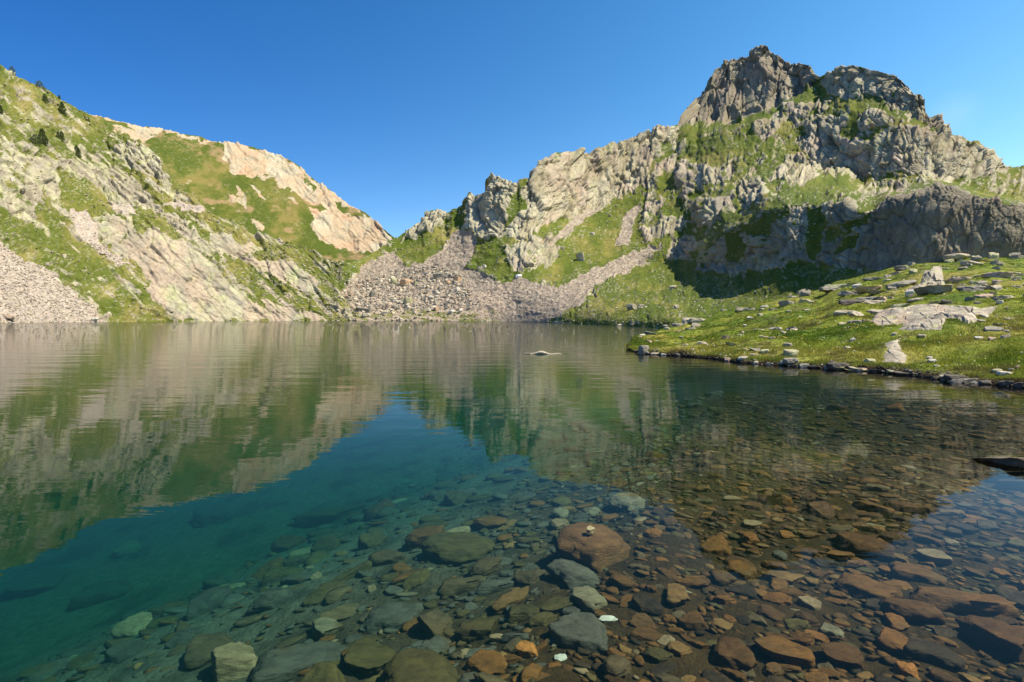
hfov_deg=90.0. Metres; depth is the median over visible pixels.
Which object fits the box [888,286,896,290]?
rock
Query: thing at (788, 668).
stone
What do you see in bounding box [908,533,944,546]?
stone
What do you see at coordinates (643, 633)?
stone
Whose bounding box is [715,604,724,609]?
stone
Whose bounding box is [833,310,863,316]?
rock
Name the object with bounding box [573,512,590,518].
stone
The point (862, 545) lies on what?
stone
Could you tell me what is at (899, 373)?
rock
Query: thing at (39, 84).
mountain pine
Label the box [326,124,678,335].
central ridge
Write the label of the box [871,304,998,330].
rock slab
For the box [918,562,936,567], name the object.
stone
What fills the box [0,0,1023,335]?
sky
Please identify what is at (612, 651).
stone
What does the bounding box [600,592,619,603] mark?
stone
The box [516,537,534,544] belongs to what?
stone
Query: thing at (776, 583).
stone
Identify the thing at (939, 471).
stone
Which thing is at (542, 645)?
stone
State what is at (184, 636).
stone
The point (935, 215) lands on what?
dark cliff
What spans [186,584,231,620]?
stone
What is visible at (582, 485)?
stone
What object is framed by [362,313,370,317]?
boulder
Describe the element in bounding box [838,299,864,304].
rock
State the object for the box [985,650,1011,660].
stone
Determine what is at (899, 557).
stone
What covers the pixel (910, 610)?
stone
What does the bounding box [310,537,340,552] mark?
stone
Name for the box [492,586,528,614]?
stone
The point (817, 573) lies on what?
stone
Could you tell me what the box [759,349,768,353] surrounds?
rock
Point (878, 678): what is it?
stone
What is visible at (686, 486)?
stone
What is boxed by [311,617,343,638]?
stone
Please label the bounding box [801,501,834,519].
stone
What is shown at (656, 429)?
stone
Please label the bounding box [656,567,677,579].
stone
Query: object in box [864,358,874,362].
rock
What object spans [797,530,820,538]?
stone
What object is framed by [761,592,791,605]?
stone
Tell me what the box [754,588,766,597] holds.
stone
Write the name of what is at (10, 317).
boulder
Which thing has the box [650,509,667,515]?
stone
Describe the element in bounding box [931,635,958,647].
stone
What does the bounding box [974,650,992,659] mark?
stone
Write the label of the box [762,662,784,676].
stone
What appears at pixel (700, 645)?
stone
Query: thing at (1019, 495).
stone
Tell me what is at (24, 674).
stone
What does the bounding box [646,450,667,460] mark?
stone
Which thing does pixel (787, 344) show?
rock
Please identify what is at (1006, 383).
rock
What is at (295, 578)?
stone
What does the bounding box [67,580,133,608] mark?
stone
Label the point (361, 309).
boulder
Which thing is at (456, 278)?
boulder
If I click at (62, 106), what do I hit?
mountain pine
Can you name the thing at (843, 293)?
rock
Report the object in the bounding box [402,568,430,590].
stone
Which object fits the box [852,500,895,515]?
stone
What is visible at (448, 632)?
stone
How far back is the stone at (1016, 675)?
2.86 m
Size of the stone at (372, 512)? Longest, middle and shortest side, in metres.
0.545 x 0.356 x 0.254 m
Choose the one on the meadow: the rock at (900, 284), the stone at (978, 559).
the rock at (900, 284)
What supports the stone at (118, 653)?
on the lake bed
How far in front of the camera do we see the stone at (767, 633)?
3.26 m
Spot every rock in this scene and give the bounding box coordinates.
[638,345,648,353]
[672,323,682,326]
[681,317,691,323]
[687,318,704,323]
[691,323,699,326]
[734,307,754,312]
[737,356,747,360]
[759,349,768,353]
[778,300,793,305]
[782,343,792,346]
[783,349,798,356]
[783,357,798,364]
[799,290,810,296]
[799,363,808,366]
[819,287,839,292]
[824,283,857,287]
[826,362,849,369]
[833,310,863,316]
[837,291,861,295]
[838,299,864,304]
[847,320,861,323]
[852,284,861,288]
[854,285,881,292]
[856,368,867,370]
[857,296,875,299]
[862,277,881,280]
[863,300,885,303]
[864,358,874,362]
[865,290,885,293]
[867,309,881,313]
[878,296,886,300]
[885,280,916,289]
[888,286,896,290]
[890,303,910,307]
[893,265,909,270]
[893,371,909,374]
[905,289,914,294]
[907,297,922,301]
[909,269,917,273]
[913,285,952,295]
[932,280,950,283]
[941,299,951,304]
[942,253,970,261]
[943,374,968,379]
[944,259,953,262]
[947,277,973,282]
[947,378,977,382]
[956,286,985,290]
[960,260,982,266]
[965,456,1023,470]
[970,256,981,260]
[974,294,992,298]
[977,280,987,284]
[978,379,991,384]
[981,271,1015,278]
[982,284,992,288]
[983,326,1003,331]
[987,252,998,258]
[990,259,999,264]
[991,295,1015,298]
[992,280,1002,284]
[992,285,1001,289]
[996,371,1012,375]
[998,380,1013,386]
[1008,253,1020,258]
[1013,382,1022,387]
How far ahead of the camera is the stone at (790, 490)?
5.89 m
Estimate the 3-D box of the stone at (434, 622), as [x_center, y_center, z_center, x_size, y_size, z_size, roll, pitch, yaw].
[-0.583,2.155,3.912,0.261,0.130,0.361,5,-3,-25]
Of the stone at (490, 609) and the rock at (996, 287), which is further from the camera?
the rock at (996, 287)
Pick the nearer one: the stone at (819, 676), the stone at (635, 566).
the stone at (819, 676)
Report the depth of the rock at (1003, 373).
13.06 m
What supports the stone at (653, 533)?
on the lake bed
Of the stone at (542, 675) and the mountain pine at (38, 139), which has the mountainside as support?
the mountain pine at (38, 139)
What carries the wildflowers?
on the meadow
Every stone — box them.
[3,568,72,599]
[18,661,52,679]
[25,657,76,681]
[65,652,94,670]
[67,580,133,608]
[104,638,129,649]
[104,640,147,663]
[110,611,152,638]
[112,539,140,557]
[149,603,179,616]
[164,628,196,648]
[183,632,234,669]
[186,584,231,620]
[192,502,232,526]
[210,641,257,681]
[247,588,292,614]
[250,556,283,579]
[250,640,348,681]
[259,566,303,585]
[270,535,307,552]
[280,572,314,585]
[283,554,310,566]
[291,504,365,528]
[299,661,345,681]
[302,580,345,606]
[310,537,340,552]
[310,571,321,579]
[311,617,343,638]
[320,603,359,621]
[332,560,371,580]
[344,637,395,676]
[357,531,387,550]
[360,602,423,633]
[363,498,394,521]
[364,674,381,681]
[368,550,406,566]
[368,584,376,592]
[382,648,457,681]
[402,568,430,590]
[404,525,445,550]
[415,635,450,653]
[417,608,452,637]
[421,531,495,565]
[436,575,486,596]
[443,627,455,637]
[444,487,477,496]
[444,490,471,505]
[453,615,499,643]
[457,672,476,681]
[458,648,469,658]
[463,648,492,659]
[464,602,478,610]
[466,649,507,674]
[468,557,501,576]
[473,516,507,528]
[473,672,507,681]
[475,577,514,595]
[488,601,497,614]
[489,633,502,642]
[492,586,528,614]
[501,632,529,641]
[502,638,521,651]
[503,654,522,664]
[505,604,516,614]
[507,604,539,623]
[512,674,519,681]
[513,568,546,586]
[514,667,524,674]
[515,640,537,658]
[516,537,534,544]
[520,663,542,681]
[521,564,539,570]
[528,611,556,626]
[536,638,548,651]
[536,672,549,680]
[540,597,575,613]
[543,587,560,594]
[546,558,598,589]
[548,610,607,654]
[549,518,568,529]
[551,533,557,543]
[552,507,568,517]
[554,522,630,572]
[554,654,566,660]
[562,606,580,614]
[567,586,606,613]
[571,481,597,489]
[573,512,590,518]
[584,507,600,515]
[587,526,595,533]
[593,609,606,616]
[595,655,606,662]
[599,615,617,621]
[600,513,617,522]
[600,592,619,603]
[602,654,631,678]
[603,674,625,681]
[606,570,621,575]
[606,647,625,655]
[609,492,644,511]
[609,574,637,590]
[611,478,627,488]
[619,594,632,607]
[619,644,633,655]
[627,563,649,571]
[628,475,646,485]
[628,612,656,628]
[629,627,662,640]
[631,594,662,615]
[638,678,650,681]
[643,585,656,592]
[643,647,674,662]
[644,528,662,538]
[646,431,668,439]
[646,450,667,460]
[648,426,665,432]
[648,662,677,674]
[648,672,684,681]
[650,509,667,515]
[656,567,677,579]
[657,634,674,644]
[659,516,677,525]
[663,613,676,624]
[665,583,689,606]
[666,627,686,635]
[666,640,691,656]
[674,577,708,587]
[676,483,695,490]
[678,611,706,630]
[680,675,695,681]
[682,498,702,506]
[688,640,710,649]
[695,462,712,466]
[695,485,711,492]
[695,498,714,503]
[695,677,709,681]
[700,535,731,556]
[702,669,731,681]
[704,390,723,396]
[705,640,716,647]
[709,618,732,629]
[710,569,735,585]
[710,636,757,670]
[712,510,728,518]
[713,595,736,603]
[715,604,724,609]
[720,667,746,681]
[722,560,756,579]
[723,495,743,500]
[723,555,753,565]
[725,583,758,599]
[735,615,751,625]
[740,501,762,511]
[740,531,759,545]
[740,668,755,679]
[742,640,758,647]
[744,519,761,527]
[744,548,759,554]
[747,614,768,626]
[751,488,772,492]
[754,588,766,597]
[754,635,815,668]
[755,604,785,621]
[757,494,792,506]
[760,570,804,584]
[761,560,787,570]
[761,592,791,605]
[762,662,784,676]
[764,631,791,640]
[764,675,785,681]
[769,577,787,589]
[773,467,790,475]
[773,550,787,560]
[776,662,800,671]
[777,587,805,597]
[778,530,794,538]
[780,487,799,493]
[784,618,810,629]
[789,631,814,645]
[790,547,819,556]
[794,610,820,626]
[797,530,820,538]
[797,595,821,610]
[800,492,817,501]
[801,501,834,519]
[804,629,829,642]
[804,671,828,681]
[809,569,827,577]
[811,556,835,567]
[816,661,834,668]
[818,622,844,637]
[818,667,840,679]
[820,642,863,670]
[823,597,847,606]
[826,404,848,410]
[826,524,854,533]
[826,550,854,561]
[826,589,848,599]
[827,636,846,641]
[828,534,836,542]
[829,574,839,579]
[830,572,903,599]
[831,505,841,509]
[835,513,859,520]
[835,531,894,560]
[842,560,872,567]
[845,568,866,575]
[850,522,878,533]
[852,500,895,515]
[855,468,884,473]
[855,512,882,518]
[858,477,882,484]
[864,483,891,492]
[864,598,883,611]
[873,675,899,681]
[875,627,908,653]
[877,565,890,573]
[878,509,908,521]
[878,597,945,624]
[879,493,901,498]
[879,531,910,545]
[880,579,912,589]
[882,500,935,516]
[884,612,909,631]
[885,403,906,411]
[886,561,946,585]
[888,552,908,562]
[892,661,920,680]
[896,473,916,482]
[898,636,967,672]
[906,563,931,570]
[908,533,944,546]
[908,586,1020,620]
[909,527,928,535]
[916,548,952,564]
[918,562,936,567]
[919,490,946,495]
[924,638,944,644]
[928,468,948,474]
[928,668,961,681]
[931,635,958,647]
[932,625,958,638]
[936,509,964,515]
[937,441,966,449]
[942,485,961,494]
[943,538,959,546]
[944,471,962,478]
[945,527,963,536]
[946,521,981,534]
[954,615,1023,662]
[956,588,979,593]
[957,672,983,681]
[958,487,975,493]
[959,461,983,471]
[961,424,980,428]
[962,513,987,520]
[963,555,989,563]
[963,566,985,577]
[968,433,992,438]
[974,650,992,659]
[976,519,1000,530]
[979,587,992,593]
[982,455,1016,457]
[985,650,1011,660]
[992,567,1011,577]
[992,585,1023,609]
[992,615,1018,624]
[997,479,1023,491]
[1005,669,1023,680]
[1006,538,1023,551]
[1013,492,1023,498]
[1013,505,1023,513]
[1018,580,1023,590]
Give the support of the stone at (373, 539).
on the lake bed
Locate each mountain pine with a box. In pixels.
[29,134,41,145]
[35,80,45,88]
[38,128,50,145]
[42,94,49,103]
[58,101,67,115]
[60,131,64,139]
[76,148,81,157]
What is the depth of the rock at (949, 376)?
13.55 m
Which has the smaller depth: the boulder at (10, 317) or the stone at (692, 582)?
the stone at (692, 582)
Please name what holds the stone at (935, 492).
on the lake bed
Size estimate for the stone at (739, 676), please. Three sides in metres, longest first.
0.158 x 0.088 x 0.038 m
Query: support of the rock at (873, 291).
on the meadow
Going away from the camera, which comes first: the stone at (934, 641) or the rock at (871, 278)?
the stone at (934, 641)
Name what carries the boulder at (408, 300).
on the scree slope
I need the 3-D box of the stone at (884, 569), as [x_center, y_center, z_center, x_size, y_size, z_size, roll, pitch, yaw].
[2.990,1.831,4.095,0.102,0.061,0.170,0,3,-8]
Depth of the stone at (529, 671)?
3.10 m
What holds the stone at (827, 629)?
on the lake bed
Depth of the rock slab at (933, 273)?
39.55 m
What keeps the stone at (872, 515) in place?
on the lake bed
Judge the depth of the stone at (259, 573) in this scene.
6.74 m
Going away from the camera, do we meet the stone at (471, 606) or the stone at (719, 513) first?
the stone at (471, 606)
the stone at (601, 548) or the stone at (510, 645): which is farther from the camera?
the stone at (601, 548)
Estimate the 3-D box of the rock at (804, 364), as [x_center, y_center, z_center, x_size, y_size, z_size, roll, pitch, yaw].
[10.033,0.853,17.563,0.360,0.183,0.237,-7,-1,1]
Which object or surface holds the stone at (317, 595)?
on the lake bed
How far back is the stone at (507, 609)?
3.95 m
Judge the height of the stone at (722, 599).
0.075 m
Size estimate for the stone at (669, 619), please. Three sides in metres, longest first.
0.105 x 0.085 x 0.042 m
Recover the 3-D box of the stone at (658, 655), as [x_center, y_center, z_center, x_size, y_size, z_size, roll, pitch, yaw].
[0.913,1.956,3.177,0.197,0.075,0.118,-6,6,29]
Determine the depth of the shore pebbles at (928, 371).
15.96 m
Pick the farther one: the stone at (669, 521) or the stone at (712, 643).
the stone at (669, 521)
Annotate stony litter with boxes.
[656,257,1021,369]
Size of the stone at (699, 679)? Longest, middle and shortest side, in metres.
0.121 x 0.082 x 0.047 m
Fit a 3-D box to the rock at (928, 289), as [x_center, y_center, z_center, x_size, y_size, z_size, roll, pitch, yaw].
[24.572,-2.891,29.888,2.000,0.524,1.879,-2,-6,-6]
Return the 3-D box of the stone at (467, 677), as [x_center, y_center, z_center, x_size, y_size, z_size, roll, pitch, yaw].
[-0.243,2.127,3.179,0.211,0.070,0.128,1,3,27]
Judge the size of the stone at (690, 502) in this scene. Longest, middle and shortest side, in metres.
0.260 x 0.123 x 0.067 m
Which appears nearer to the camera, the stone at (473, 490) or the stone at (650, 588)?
the stone at (650, 588)
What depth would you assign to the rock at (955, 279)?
37.99 m
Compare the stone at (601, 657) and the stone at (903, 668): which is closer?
the stone at (903, 668)
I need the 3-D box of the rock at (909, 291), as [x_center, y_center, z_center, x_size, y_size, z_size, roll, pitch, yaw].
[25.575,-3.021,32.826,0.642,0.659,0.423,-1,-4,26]
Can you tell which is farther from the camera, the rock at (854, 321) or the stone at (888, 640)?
the rock at (854, 321)
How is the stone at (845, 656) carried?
on the lake bed
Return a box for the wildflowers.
[680,297,1020,366]
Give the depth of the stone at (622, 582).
4.04 m
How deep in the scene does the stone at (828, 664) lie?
2.97 m
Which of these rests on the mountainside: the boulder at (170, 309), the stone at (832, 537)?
the boulder at (170, 309)
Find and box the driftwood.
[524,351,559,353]
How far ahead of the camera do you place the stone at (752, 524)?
4.98 m
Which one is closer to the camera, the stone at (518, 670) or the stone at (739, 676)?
the stone at (739, 676)
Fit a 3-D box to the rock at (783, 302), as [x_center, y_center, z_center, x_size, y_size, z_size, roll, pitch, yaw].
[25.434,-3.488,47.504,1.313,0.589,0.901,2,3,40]
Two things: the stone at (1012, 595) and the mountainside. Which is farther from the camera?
the mountainside
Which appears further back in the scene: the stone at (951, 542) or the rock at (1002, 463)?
the rock at (1002, 463)
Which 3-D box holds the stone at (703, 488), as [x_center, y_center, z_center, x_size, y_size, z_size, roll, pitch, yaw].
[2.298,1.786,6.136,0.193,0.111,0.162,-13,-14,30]
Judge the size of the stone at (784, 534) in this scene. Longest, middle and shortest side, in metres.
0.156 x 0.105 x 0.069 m
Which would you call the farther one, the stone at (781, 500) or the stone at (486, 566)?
the stone at (781, 500)
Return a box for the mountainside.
[0,64,355,330]
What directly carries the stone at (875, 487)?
on the lake bed
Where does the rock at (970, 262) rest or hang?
on the meadow
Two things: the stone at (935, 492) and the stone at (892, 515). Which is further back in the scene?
the stone at (935, 492)
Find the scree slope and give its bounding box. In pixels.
[342,204,661,333]
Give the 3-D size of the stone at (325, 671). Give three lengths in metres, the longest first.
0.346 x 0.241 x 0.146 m
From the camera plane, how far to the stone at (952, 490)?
5.60 m
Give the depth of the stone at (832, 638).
3.21 m
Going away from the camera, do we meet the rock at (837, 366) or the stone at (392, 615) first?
the stone at (392, 615)
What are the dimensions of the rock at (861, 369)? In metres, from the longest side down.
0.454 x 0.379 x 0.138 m
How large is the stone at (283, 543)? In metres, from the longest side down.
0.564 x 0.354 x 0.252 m
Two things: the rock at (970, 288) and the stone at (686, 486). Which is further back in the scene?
the rock at (970, 288)
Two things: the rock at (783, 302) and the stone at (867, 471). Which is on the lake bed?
the stone at (867, 471)
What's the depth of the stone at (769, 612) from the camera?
3.51 m
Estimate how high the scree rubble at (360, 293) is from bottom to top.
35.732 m
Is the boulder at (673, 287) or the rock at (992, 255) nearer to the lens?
the rock at (992, 255)
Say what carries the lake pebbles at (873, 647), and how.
on the lake bed
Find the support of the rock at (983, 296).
on the meadow
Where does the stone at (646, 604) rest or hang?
on the lake bed
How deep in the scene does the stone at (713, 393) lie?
14.10 m
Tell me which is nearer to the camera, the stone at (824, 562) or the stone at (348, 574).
the stone at (824, 562)
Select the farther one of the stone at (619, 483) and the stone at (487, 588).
the stone at (619, 483)
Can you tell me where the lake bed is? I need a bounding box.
[0,335,1023,681]
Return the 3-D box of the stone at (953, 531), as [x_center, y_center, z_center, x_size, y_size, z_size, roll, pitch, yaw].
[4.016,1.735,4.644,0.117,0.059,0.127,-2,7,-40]
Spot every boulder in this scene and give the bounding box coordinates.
[5,314,14,319]
[166,307,174,311]
[355,307,367,311]
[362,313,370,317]
[369,290,377,296]
[381,310,389,314]
[390,277,396,284]
[399,279,411,285]
[403,297,412,304]
[433,272,444,278]
[453,276,460,280]
[523,261,533,266]
[576,252,583,260]
[627,304,636,309]
[669,285,676,288]
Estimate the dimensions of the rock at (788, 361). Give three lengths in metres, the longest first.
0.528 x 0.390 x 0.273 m
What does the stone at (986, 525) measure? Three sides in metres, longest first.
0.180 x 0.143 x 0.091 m
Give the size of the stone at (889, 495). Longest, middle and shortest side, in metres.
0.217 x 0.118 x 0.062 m
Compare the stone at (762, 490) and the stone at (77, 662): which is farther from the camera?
the stone at (762, 490)
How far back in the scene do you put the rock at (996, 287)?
28.49 m
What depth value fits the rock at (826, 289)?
49.34 m
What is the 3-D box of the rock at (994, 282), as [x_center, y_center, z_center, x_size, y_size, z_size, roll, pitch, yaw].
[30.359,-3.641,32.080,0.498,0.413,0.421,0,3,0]
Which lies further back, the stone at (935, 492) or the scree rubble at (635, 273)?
the scree rubble at (635, 273)
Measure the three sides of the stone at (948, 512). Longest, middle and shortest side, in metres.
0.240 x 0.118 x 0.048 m
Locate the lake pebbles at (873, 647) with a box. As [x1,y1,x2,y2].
[9,387,1023,681]
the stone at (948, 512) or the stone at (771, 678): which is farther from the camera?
the stone at (948, 512)
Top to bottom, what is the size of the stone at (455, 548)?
0.240 m
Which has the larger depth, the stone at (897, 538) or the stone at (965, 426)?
the stone at (965, 426)
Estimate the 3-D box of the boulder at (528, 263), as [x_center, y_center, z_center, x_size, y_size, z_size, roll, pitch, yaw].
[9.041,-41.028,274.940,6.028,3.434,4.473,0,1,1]
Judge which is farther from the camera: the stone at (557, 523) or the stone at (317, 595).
the stone at (557, 523)
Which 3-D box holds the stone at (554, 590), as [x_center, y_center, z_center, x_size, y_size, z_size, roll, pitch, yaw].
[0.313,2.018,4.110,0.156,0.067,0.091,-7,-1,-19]
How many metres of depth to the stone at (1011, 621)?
3.36 m
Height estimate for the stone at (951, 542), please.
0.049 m
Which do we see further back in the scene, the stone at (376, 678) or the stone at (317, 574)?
the stone at (317, 574)
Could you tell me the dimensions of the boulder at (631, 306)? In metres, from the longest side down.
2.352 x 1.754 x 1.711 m
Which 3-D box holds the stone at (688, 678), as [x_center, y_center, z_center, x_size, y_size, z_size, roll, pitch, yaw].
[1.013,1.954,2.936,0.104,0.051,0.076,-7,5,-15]
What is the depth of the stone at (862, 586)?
3.75 m
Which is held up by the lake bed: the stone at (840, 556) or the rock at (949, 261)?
the stone at (840, 556)
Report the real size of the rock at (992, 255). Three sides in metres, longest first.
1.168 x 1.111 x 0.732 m
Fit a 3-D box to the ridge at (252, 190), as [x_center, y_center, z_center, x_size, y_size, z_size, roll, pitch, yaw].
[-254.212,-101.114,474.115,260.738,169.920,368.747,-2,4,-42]
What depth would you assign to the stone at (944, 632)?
3.22 m
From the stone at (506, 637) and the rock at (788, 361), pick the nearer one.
the stone at (506, 637)
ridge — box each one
[88,114,393,261]
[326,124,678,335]
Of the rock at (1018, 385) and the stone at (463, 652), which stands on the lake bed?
the stone at (463, 652)
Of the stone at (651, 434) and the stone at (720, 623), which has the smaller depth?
the stone at (720, 623)
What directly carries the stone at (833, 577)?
on the lake bed
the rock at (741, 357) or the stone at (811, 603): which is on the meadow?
the rock at (741, 357)
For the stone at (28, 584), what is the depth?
8.41 m
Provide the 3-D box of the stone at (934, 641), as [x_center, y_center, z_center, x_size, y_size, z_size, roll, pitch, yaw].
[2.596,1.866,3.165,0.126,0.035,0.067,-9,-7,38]
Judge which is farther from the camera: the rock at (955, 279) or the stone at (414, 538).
the rock at (955, 279)
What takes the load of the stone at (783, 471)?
on the lake bed
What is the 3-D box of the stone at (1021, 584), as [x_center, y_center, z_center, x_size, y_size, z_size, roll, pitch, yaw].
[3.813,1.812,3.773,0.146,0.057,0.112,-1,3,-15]
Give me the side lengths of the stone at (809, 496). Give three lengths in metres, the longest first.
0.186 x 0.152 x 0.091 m
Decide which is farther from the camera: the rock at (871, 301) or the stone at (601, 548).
the rock at (871, 301)
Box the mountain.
[674,45,1023,322]
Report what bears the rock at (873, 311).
on the meadow
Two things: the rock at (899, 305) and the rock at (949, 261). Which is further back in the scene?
the rock at (949, 261)
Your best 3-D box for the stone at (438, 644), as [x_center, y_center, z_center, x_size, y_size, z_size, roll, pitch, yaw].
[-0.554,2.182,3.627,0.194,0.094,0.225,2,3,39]
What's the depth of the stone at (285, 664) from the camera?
3.64 m
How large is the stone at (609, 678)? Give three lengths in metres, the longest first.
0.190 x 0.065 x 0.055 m
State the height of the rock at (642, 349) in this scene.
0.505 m
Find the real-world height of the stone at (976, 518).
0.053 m
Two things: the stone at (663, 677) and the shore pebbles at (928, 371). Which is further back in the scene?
the shore pebbles at (928, 371)
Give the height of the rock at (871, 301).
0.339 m
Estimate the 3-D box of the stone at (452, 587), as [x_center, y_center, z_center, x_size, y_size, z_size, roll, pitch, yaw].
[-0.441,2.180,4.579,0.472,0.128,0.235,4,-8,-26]
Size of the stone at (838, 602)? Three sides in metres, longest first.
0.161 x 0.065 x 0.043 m
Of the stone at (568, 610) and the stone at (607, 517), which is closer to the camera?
the stone at (568, 610)
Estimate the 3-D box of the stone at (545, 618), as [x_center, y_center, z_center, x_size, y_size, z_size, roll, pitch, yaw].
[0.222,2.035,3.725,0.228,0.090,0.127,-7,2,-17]
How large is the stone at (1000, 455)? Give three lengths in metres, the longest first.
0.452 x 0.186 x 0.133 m
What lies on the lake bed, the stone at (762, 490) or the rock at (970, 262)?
the stone at (762, 490)
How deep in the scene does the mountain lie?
282.54 m
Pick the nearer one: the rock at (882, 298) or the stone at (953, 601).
the stone at (953, 601)
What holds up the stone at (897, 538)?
on the lake bed
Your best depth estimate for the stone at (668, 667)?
3.05 m
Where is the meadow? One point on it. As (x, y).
(918, 275)
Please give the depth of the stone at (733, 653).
3.06 m
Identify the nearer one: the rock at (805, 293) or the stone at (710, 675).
the stone at (710, 675)
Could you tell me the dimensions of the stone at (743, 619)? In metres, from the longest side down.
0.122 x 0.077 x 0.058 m
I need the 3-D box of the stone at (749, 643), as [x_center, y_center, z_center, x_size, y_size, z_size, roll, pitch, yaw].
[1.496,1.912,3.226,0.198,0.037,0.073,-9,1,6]
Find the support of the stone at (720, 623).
on the lake bed
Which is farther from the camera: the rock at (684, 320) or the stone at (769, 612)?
the rock at (684, 320)
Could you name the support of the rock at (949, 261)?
on the meadow
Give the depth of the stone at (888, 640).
3.12 m
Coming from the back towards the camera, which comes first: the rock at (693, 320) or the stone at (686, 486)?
the rock at (693, 320)
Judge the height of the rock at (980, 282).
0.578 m
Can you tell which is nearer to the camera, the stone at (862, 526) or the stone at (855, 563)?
the stone at (855, 563)
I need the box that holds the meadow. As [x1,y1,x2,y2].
[629,257,1023,387]
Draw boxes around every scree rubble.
[0,67,355,322]
[328,179,1023,326]
[342,242,659,321]
[342,265,478,320]
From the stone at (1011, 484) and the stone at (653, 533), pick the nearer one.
the stone at (653, 533)
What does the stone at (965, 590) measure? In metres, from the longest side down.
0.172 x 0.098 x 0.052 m
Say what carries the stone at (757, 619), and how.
on the lake bed
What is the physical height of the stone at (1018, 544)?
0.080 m
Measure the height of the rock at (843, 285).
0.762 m
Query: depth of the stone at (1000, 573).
3.94 m
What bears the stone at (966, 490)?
on the lake bed
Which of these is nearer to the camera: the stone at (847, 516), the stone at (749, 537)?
the stone at (749, 537)
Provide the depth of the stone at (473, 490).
7.99 m
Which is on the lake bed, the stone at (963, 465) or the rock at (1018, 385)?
the stone at (963, 465)
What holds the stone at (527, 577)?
on the lake bed
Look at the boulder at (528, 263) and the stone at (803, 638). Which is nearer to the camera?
the stone at (803, 638)
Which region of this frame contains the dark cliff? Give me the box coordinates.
[696,181,1023,271]
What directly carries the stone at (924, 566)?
on the lake bed
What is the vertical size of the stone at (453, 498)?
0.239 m
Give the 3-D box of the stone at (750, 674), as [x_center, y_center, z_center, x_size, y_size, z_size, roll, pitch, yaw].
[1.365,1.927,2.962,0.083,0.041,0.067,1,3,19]
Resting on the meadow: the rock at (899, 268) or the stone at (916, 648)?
the rock at (899, 268)
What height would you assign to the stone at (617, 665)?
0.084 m
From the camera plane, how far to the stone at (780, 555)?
4.33 m
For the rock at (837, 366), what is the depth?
16.63 m
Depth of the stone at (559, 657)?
3.27 m
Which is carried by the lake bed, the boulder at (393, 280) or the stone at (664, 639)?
the stone at (664, 639)
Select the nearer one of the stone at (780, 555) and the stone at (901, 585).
the stone at (901, 585)
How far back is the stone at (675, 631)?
3.39 m
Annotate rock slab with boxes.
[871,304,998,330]
[884,340,906,363]
[905,266,944,290]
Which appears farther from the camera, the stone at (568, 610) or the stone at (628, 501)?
the stone at (628, 501)
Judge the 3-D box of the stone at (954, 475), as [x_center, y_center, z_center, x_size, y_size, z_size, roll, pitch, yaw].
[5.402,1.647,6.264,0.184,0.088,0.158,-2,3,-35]
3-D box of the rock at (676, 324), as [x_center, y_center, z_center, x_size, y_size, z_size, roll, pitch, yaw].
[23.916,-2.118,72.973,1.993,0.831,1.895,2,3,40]
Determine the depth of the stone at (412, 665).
3.21 m
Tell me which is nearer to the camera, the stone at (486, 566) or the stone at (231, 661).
the stone at (231, 661)
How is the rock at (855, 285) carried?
on the meadow
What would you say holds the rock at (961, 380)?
on the meadow
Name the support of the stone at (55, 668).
on the lake bed
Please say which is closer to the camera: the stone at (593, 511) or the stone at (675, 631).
the stone at (675, 631)
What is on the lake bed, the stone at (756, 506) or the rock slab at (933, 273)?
the stone at (756, 506)
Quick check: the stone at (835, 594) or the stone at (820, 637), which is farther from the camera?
the stone at (835, 594)
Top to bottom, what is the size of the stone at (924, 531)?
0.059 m
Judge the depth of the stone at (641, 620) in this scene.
3.52 m
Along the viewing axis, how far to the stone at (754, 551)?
4.47 m
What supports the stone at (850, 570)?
on the lake bed
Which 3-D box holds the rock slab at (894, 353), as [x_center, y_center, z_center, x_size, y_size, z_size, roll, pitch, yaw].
[13.181,0.471,17.647,0.863,0.999,3.568,2,3,41]
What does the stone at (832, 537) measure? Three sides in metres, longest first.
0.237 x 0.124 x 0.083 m
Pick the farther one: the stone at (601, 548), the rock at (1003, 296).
the rock at (1003, 296)
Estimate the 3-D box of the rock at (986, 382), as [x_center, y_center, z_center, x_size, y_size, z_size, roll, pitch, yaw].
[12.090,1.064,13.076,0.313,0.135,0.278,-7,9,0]
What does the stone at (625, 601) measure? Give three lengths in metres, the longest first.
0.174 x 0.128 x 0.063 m
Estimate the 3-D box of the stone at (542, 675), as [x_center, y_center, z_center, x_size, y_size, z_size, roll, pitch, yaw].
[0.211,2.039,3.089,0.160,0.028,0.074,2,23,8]
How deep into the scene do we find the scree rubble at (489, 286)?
258.01 m
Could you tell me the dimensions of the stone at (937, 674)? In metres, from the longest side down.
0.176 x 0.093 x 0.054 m
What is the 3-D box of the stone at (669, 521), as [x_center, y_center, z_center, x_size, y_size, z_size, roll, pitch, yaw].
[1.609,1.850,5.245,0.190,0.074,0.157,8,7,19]
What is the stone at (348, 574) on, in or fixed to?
on the lake bed
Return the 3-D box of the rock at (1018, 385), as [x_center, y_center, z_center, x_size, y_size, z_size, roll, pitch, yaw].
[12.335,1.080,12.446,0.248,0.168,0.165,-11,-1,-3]
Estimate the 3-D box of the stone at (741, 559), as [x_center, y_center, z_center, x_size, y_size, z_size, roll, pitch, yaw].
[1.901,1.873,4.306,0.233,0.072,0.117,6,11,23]
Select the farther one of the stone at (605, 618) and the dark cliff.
the dark cliff
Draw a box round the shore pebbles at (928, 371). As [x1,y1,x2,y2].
[628,348,1013,386]
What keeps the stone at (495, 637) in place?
on the lake bed
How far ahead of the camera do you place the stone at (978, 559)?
4.13 m

